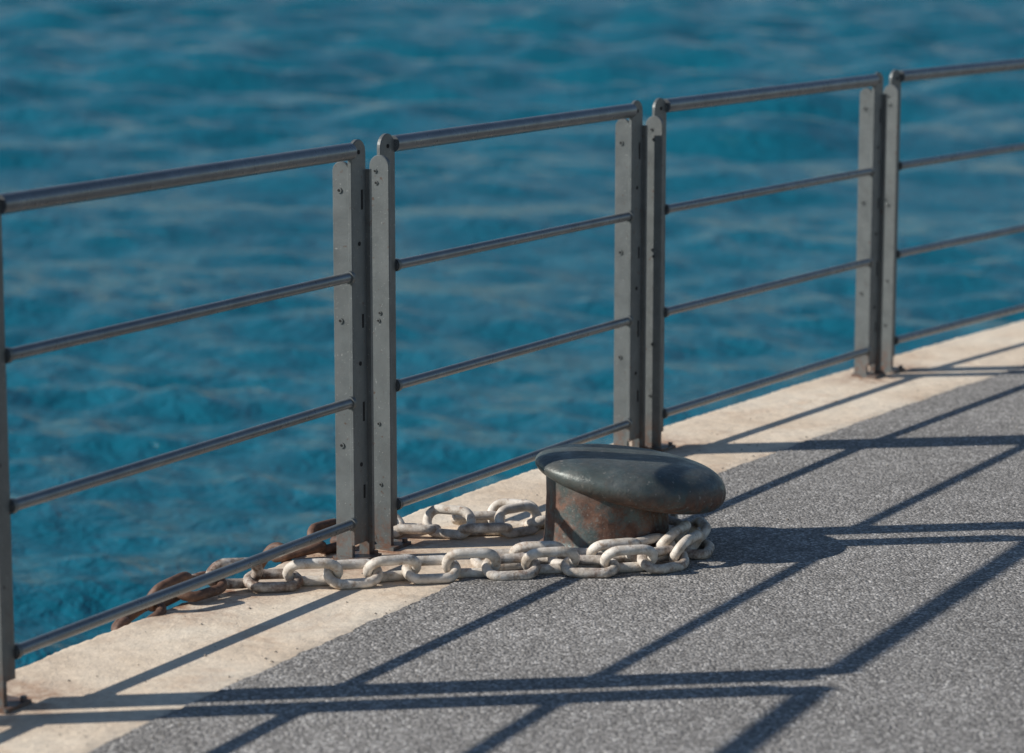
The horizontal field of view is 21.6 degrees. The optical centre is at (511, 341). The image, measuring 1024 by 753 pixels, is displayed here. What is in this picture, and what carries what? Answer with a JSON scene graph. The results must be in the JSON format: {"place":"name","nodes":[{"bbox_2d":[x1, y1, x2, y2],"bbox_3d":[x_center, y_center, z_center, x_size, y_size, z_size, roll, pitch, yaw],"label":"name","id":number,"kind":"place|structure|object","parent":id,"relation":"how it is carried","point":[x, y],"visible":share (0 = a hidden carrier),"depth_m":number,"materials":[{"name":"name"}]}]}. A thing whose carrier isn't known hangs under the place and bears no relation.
{"place":"outdoors","nodes":[
{"label":"outdoors","id":0,"kind":"place"},
{"bbox_2d":[0,0,1023,668],"bbox_3d":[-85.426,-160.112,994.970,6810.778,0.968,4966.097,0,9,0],"label":"sea water","id":1,"kind":"structure","parent":0,"point":[90,90],"depth_m":23.25,"materials":[{"name":"blue liquid"}]},
{"bbox_2d":[89,365,1023,752],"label":"asphalt pavement","id":2,"kind":"structure","parent":0,"point":[877,605],"depth_m":6.07,"materials":[{"name":"grey asphalt"}]},
{"bbox_2d":[535,444,725,562],"bbox_3d":[0.306,0.424,6.938,0.492,0.280,0.405,0,9,0],"label":"mooring bollard","id":3,"kind":"object","parent":2,"relation":"on","point":[596,492],"visible":0.94,"depth_m":6.80,"materials":[{"name":"metal"}]},
{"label":"quay wall","id":4,"kind":"object","parent":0,"visible":0},
{"bbox_2d":[0,320,1023,752],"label":"stone quay edge","id":5,"kind":"object","parent":4,"relation":"on","point":[180,656],"visible":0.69,"depth_m":6.39,"materials":[{"name":"stone"}]},
{"bbox_2d":[0,139,381,714],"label":"metal railing","id":6,"kind":"object","parent":5,"relation":"on","point":[350,280],"visible":0.98,"depth_m":6.38,"materials":[{"name":"grey metal"}]},
{"bbox_2d":[111,498,714,630],"bbox_3d":[-0.320,0.835,6.838,1.726,0.726,0.694,-3,10,-20],"label":"mooring chain","id":7,"kind":"object","parent":5,"relation":"on","point":[555,557],"visible":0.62,"depth_m":6.67,"materials":[{"name":"metal"}]},
{"bbox_2d":[369,100,647,551],"bbox_3d":[0.018,-0.092,7.505,0.096,1.079,1.471,5,11,29],"label":"metal railing","id":8,"kind":"object","parent":5,"relation":"on","point":[628,219],"visible":1,"depth_m":7.43,"materials":[{"name":"grey metal"}]},
{"bbox_2d":[27,325,1023,745],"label":"grit","id":9,"kind":"object","parent":5,"relation":"on","point":[525,499],"visible":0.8,"depth_m":6.59,"materials":[{"name":"gravel"}]},
{"bbox_2d":[645,72,886,451],"bbox_3d":[0.854,-0.303,8.791,0.096,1.079,1.609,6,11,32],"label":"metal railing","id":10,"kind":"object","parent":5,"relation":"on","point":[868,263],"visible":1,"depth_m":8.79,"materials":[{"name":"grey metal"}]},
{"bbox_2d":[881,58,1023,373],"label":"metal railing","id":11,"kind":"object","parent":5,"relation":"on","point":[892,252],"visible":0.99,"depth_m":9.58,"materials":[{"name":"grey metal"}]}
]}

